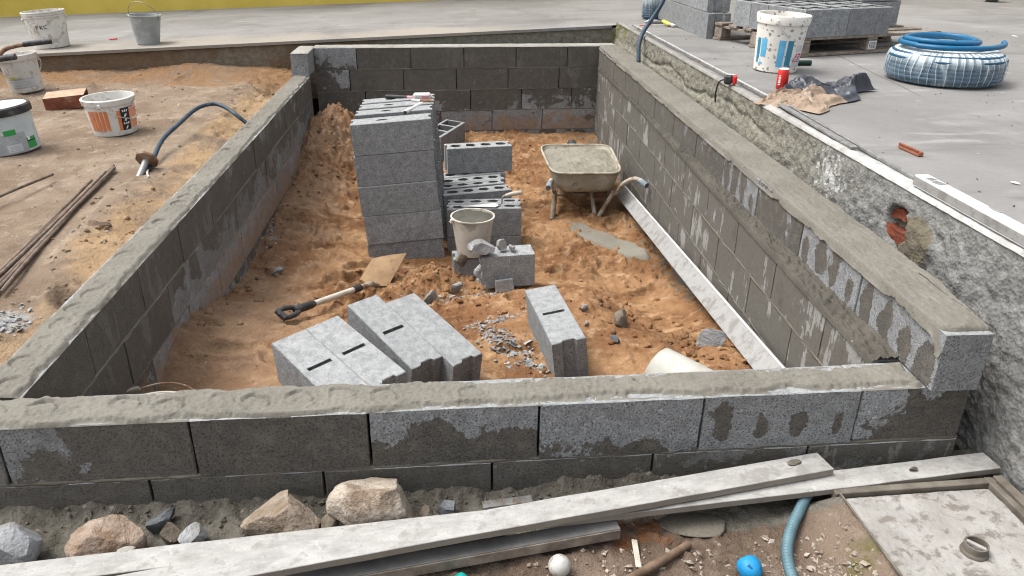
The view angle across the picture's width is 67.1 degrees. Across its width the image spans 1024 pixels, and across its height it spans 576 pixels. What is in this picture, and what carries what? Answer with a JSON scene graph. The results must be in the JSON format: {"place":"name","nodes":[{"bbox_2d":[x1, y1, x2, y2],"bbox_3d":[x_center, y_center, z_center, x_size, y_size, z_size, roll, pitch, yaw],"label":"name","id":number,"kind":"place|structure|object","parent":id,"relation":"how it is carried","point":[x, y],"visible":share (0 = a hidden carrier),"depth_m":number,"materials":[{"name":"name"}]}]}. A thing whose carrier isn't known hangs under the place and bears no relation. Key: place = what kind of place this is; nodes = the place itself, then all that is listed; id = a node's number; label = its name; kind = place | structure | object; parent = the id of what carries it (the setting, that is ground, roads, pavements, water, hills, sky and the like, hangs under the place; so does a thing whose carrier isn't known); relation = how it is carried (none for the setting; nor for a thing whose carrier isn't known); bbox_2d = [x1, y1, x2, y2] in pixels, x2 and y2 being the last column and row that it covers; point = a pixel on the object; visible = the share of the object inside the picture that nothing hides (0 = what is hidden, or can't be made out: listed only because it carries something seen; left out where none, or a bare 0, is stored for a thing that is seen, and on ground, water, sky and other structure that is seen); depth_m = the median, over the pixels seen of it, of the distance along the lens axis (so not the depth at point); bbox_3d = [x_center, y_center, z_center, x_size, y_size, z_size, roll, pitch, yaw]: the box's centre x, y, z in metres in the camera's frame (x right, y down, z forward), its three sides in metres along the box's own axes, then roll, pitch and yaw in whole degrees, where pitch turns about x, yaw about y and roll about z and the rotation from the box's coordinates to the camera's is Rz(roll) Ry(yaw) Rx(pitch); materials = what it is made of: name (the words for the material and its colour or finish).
{"place":"outdoors","nodes":[
{"label":"outdoors","id":0,"kind":"place"},
{"bbox_2d":[0,302,41,340],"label":"gravel","id":1,"kind":"structure","parent":0,"point":[3,324],"depth_m":2.79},
{"bbox_2d":[0,62,292,364],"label":"sand ground","id":2,"kind":"structure","parent":0,"point":[210,131],"depth_m":4.58,"materials":[{"name":"sand"}]},
{"bbox_2d":[0,99,40,156],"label":"bucket","id":3,"kind":"object","parent":2,"relation":"on","point":[18,133],"visible":1,"depth_m":4.66,"materials":[{"name":"white plastic"}]},
{"bbox_2d":[0,51,44,93],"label":"bucket","id":4,"kind":"object","parent":2,"relation":"on","point":[21,74],"visible":0.97,"depth_m":6.26,"materials":[{"name":"white plastic"}]},
{"bbox_2d":[0,38,51,61],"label":"wheelbarrow","id":5,"kind":"object","parent":2,"relation":"on","point":[3,58],"visible":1,"depth_m":6.05,"materials":[{"name":"rubber"}]},
{"bbox_2d":[0,213,71,293],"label":"steel bar","id":6,"kind":"object","parent":2,"relation":"on","point":[24,264],"visible":1,"depth_m":3.23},
{"bbox_2d":[0,179,92,270],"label":"steel bar","id":7,"kind":"object","parent":2,"relation":"on","point":[65,205],"visible":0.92,"depth_m":3.62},
{"bbox_2d":[0,171,106,276],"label":"steel bar","id":8,"kind":"object","parent":2,"relation":"on","point":[28,247],"visible":0.98,"depth_m":3.55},
{"bbox_2d":[0,177,106,289],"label":"steel bar","id":9,"kind":"object","parent":2,"relation":"on","point":[64,217],"visible":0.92,"depth_m":3.49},
{"bbox_2d":[0,166,115,282],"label":"steel bar","id":10,"kind":"object","parent":2,"relation":"on","point":[111,170],"visible":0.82,"depth_m":3.53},
{"bbox_2d":[42,88,88,109],"bbox_3d":[-3.395,-1.438,5.890,0.280,0.095,0.200,-11,32,-15],"label":"hollow brick","id":11,"kind":"object","parent":2,"relation":"on","point":[61,100],"visible":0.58,"depth_m":5.82,"materials":[{"name":"brick"}]},
{"bbox_2d":[79,91,137,136],"bbox_3d":[-2.683,-1.163,5.177,0.336,0.245,0.360,-4,27,-5],"label":"bucket","id":12,"kind":"object","parent":2,"relation":"on","point":[111,114],"visible":1,"depth_m":5.09,"materials":[{"name":"white plastic"}]},
{"bbox_2d":[12,72,275,301],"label":"sand clods","id":13,"kind":"object","parent":2,"relation":"on","point":[126,217],"visible":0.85,"depth_m":3.64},
{"bbox_2d":[135,151,158,175],"bbox_3d":[-2.113,-0.653,4.396,0.132,0.132,0.250,5,53,-4],"label":"chisel","id":14,"kind":"object","parent":2,"relation":"on","point":[144,159],"visible":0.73,"depth_m":4.43,"materials":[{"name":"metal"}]},
{"bbox_2d":[146,102,246,177],"bbox_3d":[-2.090,-0.961,4.880,0.352,0.162,1.273,5,26,9],"label":"conduit","id":15,"kind":"object","parent":2,"relation":"on","point":[183,119],"visible":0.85,"depth_m":5.11,"materials":[{"name":"plastic"}]},
{"bbox_2d":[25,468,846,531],"bbox_3d":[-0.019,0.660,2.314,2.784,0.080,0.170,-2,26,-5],"label":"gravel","id":16,"kind":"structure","parent":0,"point":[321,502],"depth_m":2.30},
{"bbox_2d":[158,103,752,390],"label":"sand floor","id":17,"kind":"structure","parent":0,"point":[560,248],"depth_m":4.71,"materials":[{"name":"sand"}]},
{"bbox_2d":[0,46,314,400],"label":"block wall","id":18,"kind":"structure","parent":17,"relation":"on","point":[112,325],"depth_m":3.50,"materials":[{"name":"concrete"}]},
{"bbox_2d":[272,329,366,386],"bbox_3d":[-0.734,0.375,2.998,0.150,0.196,0.500,-25,40,-34],"label":"concrete block","id":19,"kind":"object","parent":17,"relation":"on","point":[304,358],"depth_m":2.98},
{"bbox_2d":[274,253,406,320],"bbox_3d":[-0.989,0.011,4.421,0.194,0.247,1.084,13,28,24],"label":"shovel","id":20,"kind":"object","parent":17,"relation":"on","point":[380,271],"visible":1,"depth_m":4.72,"materials":[{"name":"brown wood"}]},
{"bbox_2d":[306,316,406,384],"bbox_3d":[-0.621,0.322,3.082,0.150,0.196,0.500,-25,40,-34],"label":"concrete block","id":21,"kind":"object","parent":17,"relation":"on","point":[366,361],"depth_m":3.01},
{"bbox_2d":[347,295,441,382],"bbox_3d":[-0.512,0.255,3.322,0.150,0.196,0.500,-22,45,-35],"label":"concrete block","id":22,"kind":"object","parent":17,"relation":"on","point":[379,323],"depth_m":3.23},
{"bbox_2d":[367,238,444,258],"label":"concrete block","id":23,"kind":"object","parent":17,"relation":"on","point":[427,248],"depth_m":5.13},
{"bbox_2d":[364,203,443,244],"bbox_3d":[-0.714,-0.428,5.126,0.500,0.196,0.150,-6,26,-4],"label":"concrete block","id":24,"kind":"object","parent":23,"relation":"on","point":[403,227],"depth_m":5.06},
{"bbox_2d":[358,179,438,216],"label":"concrete block","id":25,"kind":"object","parent":24,"relation":"on","point":[385,199],"depth_m":4.97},
{"bbox_2d":[353,149,435,186],"bbox_3d":[-0.746,-0.788,4.956,0.500,0.196,0.150,-6,26,-4],"label":"concrete block","id":26,"kind":"object","parent":25,"relation":"on","point":[394,168],"depth_m":4.89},
{"bbox_2d":[350,113,433,155],"bbox_3d":[-0.751,-0.968,4.867,0.500,0.196,0.150,-6,26,-4],"label":"concrete block","id":27,"kind":"object","parent":26,"relation":"on","point":[391,134],"depth_m":4.80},
{"bbox_2d":[386,293,481,381],"bbox_3d":[-0.350,0.247,3.365,0.150,0.196,0.500,-22,45,-35],"label":"concrete block","id":28,"kind":"object","parent":17,"relation":"on","point":[458,352],"depth_m":3.26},
{"bbox_2d":[443,224,445,240],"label":"concrete block","id":29,"kind":"object","parent":17,"relation":"on","point":[444,234],"depth_m":5.38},
{"bbox_2d":[438,196,444,223],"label":"concrete block","id":30,"kind":"object","parent":29,"relation":"on","point":[441,204],"depth_m":5.30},
{"bbox_2d":[436,163,441,196],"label":"concrete block","id":31,"kind":"object","parent":30,"relation":"on","point":[438,178],"depth_m":5.22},
{"bbox_2d":[433,137,437,168],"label":"concrete block","id":32,"kind":"object","parent":31,"relation":"on","point":[435,157],"depth_m":5.13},
{"bbox_2d":[355,105,434,138],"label":"concrete block","id":33,"kind":"object","parent":32,"relation":"on","point":[376,113],"depth_m":5.01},
{"bbox_2d":[438,119,464,161],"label":"concrete block","id":34,"kind":"object","parent":17,"relation":"on","point":[451,131],"depth_m":7.14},
{"bbox_2d":[401,286,521,303],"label":"block chips","id":35,"kind":"object","parent":17,"relation":"on","point":[440,296],"visible":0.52,"depth_m":4.50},
{"bbox_2d":[494,278,513,292],"bbox_3d":[-0.045,-0.015,4.537,0.110,0.075,0.030,-7,12,-10],"label":"block fragment","id":36,"kind":"object","parent":35,"relation":"on","point":[504,285],"visible":0.91,"depth_m":4.52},
{"bbox_2d":[314,43,614,133],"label":"block wall","id":37,"kind":"structure","parent":17,"relation":"on","point":[546,88],"depth_m":7.42,"materials":[{"name":"concrete"}]},
{"bbox_2d":[452,251,479,276],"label":"concrete block","id":38,"kind":"object","parent":17,"relation":"on","point":[470,266],"depth_m":4.81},
{"bbox_2d":[449,208,494,257],"bbox_3d":[-0.247,-0.334,4.809,0.288,0.250,0.278,-2,26,-5],"label":"bucket","id":39,"kind":"object","parent":38,"relation":"on","point":[465,234],"visible":0.73,"depth_m":4.71,"materials":[{"name":"plastic"}]},
{"bbox_2d":[453,210,492,222],"bbox_3d":[-0.242,-0.440,4.757,0.250,0.021,0.250,-2,26,-5],"label":"mortar fill","id":40,"kind":"object","parent":39,"relation":"in","point":[469,216],"visible":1,"depth_m":4.75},
{"bbox_2d":[184,102,747,381],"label":"sand clods","id":41,"kind":"object","parent":17,"relation":"on","point":[648,344],"visible":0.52,"depth_m":4.22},
{"bbox_2d":[447,234,520,251],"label":"concrete block","id":42,"kind":"object","parent":17,"relation":"on","point":[513,240],"depth_m":5.27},
{"bbox_2d":[447,203,521,236],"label":"concrete block","id":43,"kind":"object","parent":42,"relation":"on","point":[507,220],"depth_m":5.21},
{"bbox_2d":[448,198,520,205],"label":"concrete block","id":44,"kind":"object","parent":43,"relation":"on","point":[479,201],"depth_m":5.31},
{"bbox_2d":[443,184,511,221],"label":"concrete block","id":45,"kind":"object","parent":44,"relation":"on","point":[493,192],"depth_m":5.50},
{"bbox_2d":[473,244,534,289],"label":"broken block","id":46,"kind":"object","parent":17,"relation":"on","point":[517,264],"depth_m":4.54,"materials":[{"name":"concrete"}]},
{"bbox_2d":[467,239,494,254],"bbox_3d":[-0.183,-0.236,4.486,0.155,0.085,0.120,2,23,-26],"label":"block fragment","id":47,"kind":"object","parent":46,"relation":"on","point":[480,246],"visible":1,"depth_m":4.44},
{"bbox_2d":[460,319,548,376],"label":"block chips","id":48,"kind":"object","parent":17,"relation":"on","point":[529,361],"visible":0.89,"depth_m":3.59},
{"bbox_2d":[525,285,588,376],"bbox_3d":[0.196,0.194,3.512,0.150,0.196,0.500,-11,29,-8],"label":"concrete block","id":49,"kind":"object","parent":17,"relation":"on","point":[558,334],"depth_m":3.36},
{"bbox_2d":[540,139,648,218],"bbox_3d":[0.573,-0.868,6.165,0.742,0.399,1.417,0,26,-3],"label":"wheelbarrow","id":50,"kind":"object","parent":17,"relation":"on","point":[581,183],"visible":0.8,"depth_m":5.79,"materials":[{"name":"metal"}]},
{"bbox_2d":[544,147,616,171],"bbox_3d":[0.539,-1.003,6.071,0.539,0.055,0.772,0,26,-3],"label":"mortar heap","id":51,"kind":"object","parent":50,"relation":"in","point":[575,159],"visible":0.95,"depth_m":6.08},
{"bbox_2d":[555,217,650,260],"bbox_3d":[0.659,-0.328,5.489,0.643,0.102,1.668,-15,30,-29],"label":"mortar spill","id":52,"kind":"object","parent":17,"relation":"on","point":[628,249],"visible":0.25,"depth_m":5.41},
{"bbox_2d":[645,348,712,373],"bbox_3d":[0.725,0.406,3.369,0.250,0.262,0.262,34,39,29],"label":"bucket","id":53,"kind":"object","parent":17,"relation":"on","point":[666,360],"visible":0.3,"depth_m":3.31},
{"bbox_2d":[616,186,784,368],"bbox_3d":[0.971,-0.163,4.497,0.025,0.104,3.475,36,14,-15],"label":"straightedge","id":54,"kind":"object","parent":17,"relation":"on","point":[750,345],"visible":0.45,"depth_m":3.97,"materials":[{"name":"metal"}]},
{"bbox_2d":[696,328,726,346],"bbox_3d":[0.896,0.242,3.491,0.120,0.132,0.072,17,16,7],"label":"stone","id":55,"kind":"object","parent":17,"relation":"on","point":[710,337],"visible":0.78,"depth_m":3.46,"materials":[{"name":"stone"}]},
{"bbox_2d":[594,45,993,390],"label":"block wall","id":56,"kind":"structure","parent":17,"relation":"on","point":[795,270],"depth_m":3.40,"materials":[{"name":"concrete"}]},
{"bbox_2d":[636,0,665,62],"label":"cable conduit","id":57,"kind":"object","parent":56,"relation":"on","point":[648,24],"visible":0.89,"depth_m":6.62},
{"bbox_2d":[613,22,1023,495],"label":"retaining wall","id":58,"kind":"structure","parent":17,"relation":"on","point":[979,274],"depth_m":2.78,"materials":[{"name":"concrete"}]},
{"bbox_2d":[0,450,984,575],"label":"dirt ground","id":59,"kind":"structure","parent":0,"point":[747,525],"depth_m":2.23,"materials":[{"name":"soil"}]},
{"bbox_2d":[0,522,42,564],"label":"granite stone","id":60,"kind":"object","parent":59,"relation":"on","point":[19,543],"visible":0.73,"depth_m":2.06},
{"bbox_2d":[64,514,146,556],"bbox_3d":[-1.127,0.718,2.127,0.188,0.150,0.159,13,28,23],"label":"boulder","id":61,"kind":"object","parent":59,"relation":"on","point":[110,533],"visible":0.58,"depth_m":2.10,"materials":[{"name":"stone"}]},
{"bbox_2d":[145,507,174,533],"bbox_3d":[-1.009,0.669,2.219,0.085,0.070,0.050,3,28,-38],"label":"granite stone","id":62,"kind":"object","parent":59,"relation":"on","point":[155,525],"visible":0.81,"depth_m":2.20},
{"bbox_2d":[160,522,183,544],"bbox_3d":[-0.958,0.702,2.177,0.070,0.050,0.120,26,7,-5],"label":"granite stone","id":63,"kind":"object","parent":59,"relation":"on","point":[170,532],"visible":0.78,"depth_m":2.16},
{"bbox_2d":[177,522,207,543],"bbox_3d":[-0.888,0.704,2.154,0.052,0.064,0.082,13,28,24],"label":"granite stone","id":64,"kind":"object","parent":59,"relation":"on","point":[194,532],"visible":0.81,"depth_m":2.14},
{"bbox_2d":[240,490,320,535],"bbox_3d":[-0.656,0.674,2.219,0.219,0.157,0.126,5,26,9],"label":"boulder","id":65,"kind":"object","parent":59,"relation":"on","point":[283,511],"visible":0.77,"depth_m":2.17,"materials":[{"name":"beige stone"}]},
{"bbox_2d":[326,477,413,524],"bbox_3d":[-0.406,0.627,2.241,0.265,0.155,0.150,3,25,-11],"label":"boulder","id":66,"kind":"object","parent":59,"relation":"on","point":[366,500],"visible":0.85,"depth_m":2.19,"materials":[{"name":"stone"}]},
{"bbox_2d":[436,500,455,514],"bbox_3d":[-0.193,0.661,2.300,0.067,0.057,0.044,11,27,20],"label":"granite stone","id":67,"kind":"object","parent":59,"relation":"on","point":[447,507],"visible":0.77,"depth_m":2.29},
{"bbox_2d":[286,520,620,575],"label":"channel section","id":68,"kind":"object","parent":59,"relation":"on","point":[453,552],"visible":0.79,"depth_m":2.11,"materials":[{"name":"grey metal"}]},
{"bbox_2d":[0,362,969,509],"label":"block wall","id":69,"kind":"structure","parent":59,"relation":"on","point":[264,443],"depth_m":2.31,"materials":[{"name":"concrete"}]},
{"bbox_2d":[0,452,1000,575],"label":"formwork board","id":70,"kind":"object","parent":59,"relation":"on","point":[928,470],"visible":0.64,"depth_m":2.17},
{"bbox_2d":[117,453,833,575],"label":"formwork board","id":71,"kind":"object","parent":70,"relation":"on","point":[295,558],"visible":0.99,"depth_m":2.12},
{"bbox_2d":[482,495,532,509],"bbox_3d":[-0.014,0.656,2.323,0.150,0.036,0.031,-5,26,-8],"label":"steel angle","id":72,"kind":"object","parent":59,"relation":"on","point":[493,504],"visible":0.59,"depth_m":2.31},
{"bbox_2d":[548,554,570,575],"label":"ball","id":73,"kind":"object","parent":59,"relation":"on","point":[559,564],"visible":1,"depth_m":2.08,"materials":[{"name":"white plastic"}]},
{"bbox_2d":[626,540,691,575],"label":"wooden stick","id":74,"kind":"object","parent":59,"relation":"on","point":[659,562],"visible":1,"depth_m":2.12,"materials":[{"name":"brown wood"}]},
{"bbox_2d":[658,513,725,537],"bbox_3d":[0.532,0.700,2.281,0.200,0.018,0.100,2,25,2],"label":"mortar blob","id":75,"kind":"object","parent":59,"relation":"on","point":[698,525],"visible":1,"depth_m":2.27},
{"bbox_2d":[526,522,877,575],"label":"rubble","id":76,"kind":"object","parent":59,"relation":"on","point":[862,563],"visible":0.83,"depth_m":2.13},
{"bbox_2d":[737,555,762,575],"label":"ball","id":77,"kind":"object","parent":59,"relation":"on","point":[749,565],"visible":1,"depth_m":2.08,"materials":[{"name":"plastic"}]},
{"bbox_2d":[781,496,813,575],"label":"corrugated hose","id":78,"kind":"object","parent":59,"relation":"on","point":[792,525],"visible":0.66,"depth_m":2.19,"materials":[{"name":"teal plastic"}]},
{"bbox_2d":[831,475,1023,575],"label":"inspection cover","id":79,"kind":"object","parent":59,"relation":"on","point":[968,527],"visible":0.99,"depth_m":2.19,"materials":[{"name":"concrete"}]},
{"bbox_2d":[0,0,1023,53],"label":"concrete pavement","id":80,"kind":"structure","parent":0,"point":[195,27],"depth_m":8.65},
{"bbox_2d":[20,8,69,48],"bbox_3d":[-4.370,-2.437,7.270,0.374,0.330,0.374,-5,26,-4],"label":"bucket","id":81,"kind":"object","parent":80,"relation":"on","point":[40,24],"visible":0.98,"depth_m":7.16,"materials":[{"name":"white plastic"}]},
{"bbox_2d":[127,2,160,44],"bbox_3d":[-3.456,-2.501,7.284,0.306,0.388,0.292,0,25,-6],"label":"bucket","id":82,"kind":"object","parent":80,"relation":"on","point":[146,28],"visible":1,"depth_m":7.23,"materials":[{"name":"grey plastic"}]},
{"bbox_2d":[0,25,615,97],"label":"retaining wall","id":83,"kind":"structure","parent":80,"relation":"on","point":[274,54],"depth_m":7.26,"materials":[{"name":"concrete"}]},
{"bbox_2d":[0,0,615,27],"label":"yellow wall","id":84,"kind":"structure","parent":80,"relation":"on","point":[11,8],"depth_m":10.14,"materials":[{"name":"paint"}]},
{"bbox_2d":[642,0,659,18],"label":"plastic bottle","id":85,"kind":"object","parent":80,"relation":"on","point":[649,8],"visible":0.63,"depth_m":7.94,"materials":[{"name":"plastic"}]},
{"bbox_2d":[733,0,790,27],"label":"concrete block","id":86,"kind":"object","parent":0,"point":[742,13],"depth_m":6.25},
{"bbox_2d":[628,22,1023,224],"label":"concrete yard","id":87,"kind":"structure","parent":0,"point":[961,138],"depth_m":4.16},
{"bbox_2d":[669,1,688,29],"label":"concrete block","id":88,"kind":"object","parent":87,"relation":"on","point":[678,14],"depth_m":7.32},
{"bbox_2d":[632,25,766,97],"bbox_3d":[1.282,-1.777,5.817,0.008,0.012,3.250,-2,26,-5],"label":"metal profile","id":89,"kind":"object","parent":87,"relation":"on","point":[739,82],"visible":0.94,"depth_m":5.36,"materials":[{"name":"grey metal"}]},
{"bbox_2d":[685,7,730,38],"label":"concrete block","id":90,"kind":"object","parent":87,"relation":"on","point":[698,22],"depth_m":6.67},
{"bbox_2d":[688,0,730,11],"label":"concrete block","id":91,"kind":"object","parent":90,"relation":"on","point":[714,5],"depth_m":6.59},
{"bbox_2d":[753,10,812,73],"bbox_3d":[1.790,-1.644,5.170,0.352,0.365,0.352,0,26,-6],"label":"bucket","id":92,"kind":"object","parent":87,"relation":"on","point":[780,37],"visible":0.98,"depth_m":5.06,"materials":[{"name":"white plastic"}]},
{"bbox_2d":[754,72,877,113],"bbox_3d":[1.746,-1.151,4.416,0.447,0.107,0.899,20,32,35],"label":"paper bag","id":93,"kind":"object","parent":87,"relation":"on","point":[812,94],"visible":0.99,"depth_m":4.35,"materials":[{"name":"paper"}]},
{"bbox_2d":[618,22,1023,256],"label":"yard edge band","id":94,"kind":"object","parent":87,"relation":"on","point":[892,175],"visible":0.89,"depth_m":3.23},
{"bbox_2d":[777,103,857,148],"bbox_3d":[1.473,-0.814,3.803,0.032,0.010,0.931,-1,26,-3],"label":"metal profile","id":95,"kind":"object","parent":94,"relation":"on","point":[843,141],"visible":0.98,"depth_m":3.71,"materials":[{"name":"grey metal"}]},
{"bbox_2d":[787,104,913,179],"bbox_3d":[1.528,-0.690,3.551,0.014,0.012,1.501,-1,26,-3],"label":"metal profile","id":96,"kind":"object","parent":94,"relation":"on","point":[888,163],"visible":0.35,"depth_m":3.37,"materials":[{"name":"grey metal"}]},
{"bbox_2d":[913,174,1023,247],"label":"spirit level","id":97,"kind":"object","parent":94,"relation":"on","point":[1000,223],"visible":1,"depth_m":2.60,"materials":[{"name":"metal"}]},
{"bbox_2d":[712,21,940,56],"bbox_3d":[2.583,-2.097,6.404,1.440,0.137,1.052,-10,27,-21],"label":"pallet","id":98,"kind":"object","parent":87,"relation":"on","point":[867,43],"visible":0.45,"depth_m":6.15,"materials":[{"name":"brown wood"}]},
{"bbox_2d":[749,1,805,29],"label":"concrete block","id":99,"kind":"object","parent":98,"relation":"on","point":[756,7],"depth_m":6.12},
{"bbox_2d":[787,6,849,37],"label":"concrete block","id":100,"kind":"object","parent":98,"relation":"on","point":[829,21],"depth_m":5.74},
{"bbox_2d":[836,4,892,35],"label":"concrete block","id":101,"kind":"object","parent":98,"relation":"on","point":[868,19],"depth_m":5.88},
{"bbox_2d":[844,0,900,25],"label":"concrete block","id":102,"kind":"object","parent":98,"relation":"on","point":[895,5],"depth_m":6.36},
{"bbox_2d":[884,44,1008,87],"bbox_3d":[2.772,-1.440,4.949,0.708,0.194,0.709,-2,26,-5],"label":"conduit coil","id":103,"kind":"object","parent":87,"relation":"on","point":[967,69],"visible":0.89,"depth_m":4.70,"materials":[{"name":"white plastic"}]},
{"bbox_2d":[898,32,1007,51],"bbox_3d":[2.760,-1.547,4.853,0.604,0.065,0.484,16,30,29],"label":"conduit hose","id":104,"kind":"object","parent":103,"relation":"on","point":[932,41],"visible":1,"depth_m":4.75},
{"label":"concrete block","id":105,"kind":"object","parent":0,"visible":0},
{"bbox_2d":[438,160,442,188],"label":"concrete block","id":106,"kind":"object","parent":105,"relation":"on","point":[439,161],"depth_m":5.37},
{"bbox_2d":[435,128,440,160],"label":"concrete block","id":107,"kind":"object","parent":106,"relation":"on","point":[437,145],"depth_m":5.29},
{"bbox_2d":[359,99,436,131],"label":"concrete block","id":108,"kind":"object","parent":107,"relation":"on","point":[387,105],"depth_m":5.18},
{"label":"concrete block","id":109,"kind":"object","parent":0,"visible":0},
{"bbox_2d":[362,94,437,125],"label":"concrete block","id":110,"kind":"object","parent":109,"relation":"on","point":[374,101],"depth_m":5.32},
{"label":"concrete block","id":111,"kind":"object","parent":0,"visible":0},
{"bbox_2d":[444,179,504,189],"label":"concrete block","id":112,"kind":"object","parent":111,"relation":"on","point":[473,184],"depth_m":5.65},
{"bbox_2d":[444,174,504,183],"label":"concrete block","id":113,"kind":"object","parent":112,"relation":"on","point":[471,178],"depth_m":5.77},
{"bbox_2d":[444,171,505,183],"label":"concrete block","id":114,"kind":"object","parent":113,"relation":"on","point":[501,173],"depth_m":5.87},
{"bbox_2d":[444,141,511,173],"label":"concrete block","id":115,"kind":"object","parent":114,"relation":"on","point":[477,157],"depth_m":5.85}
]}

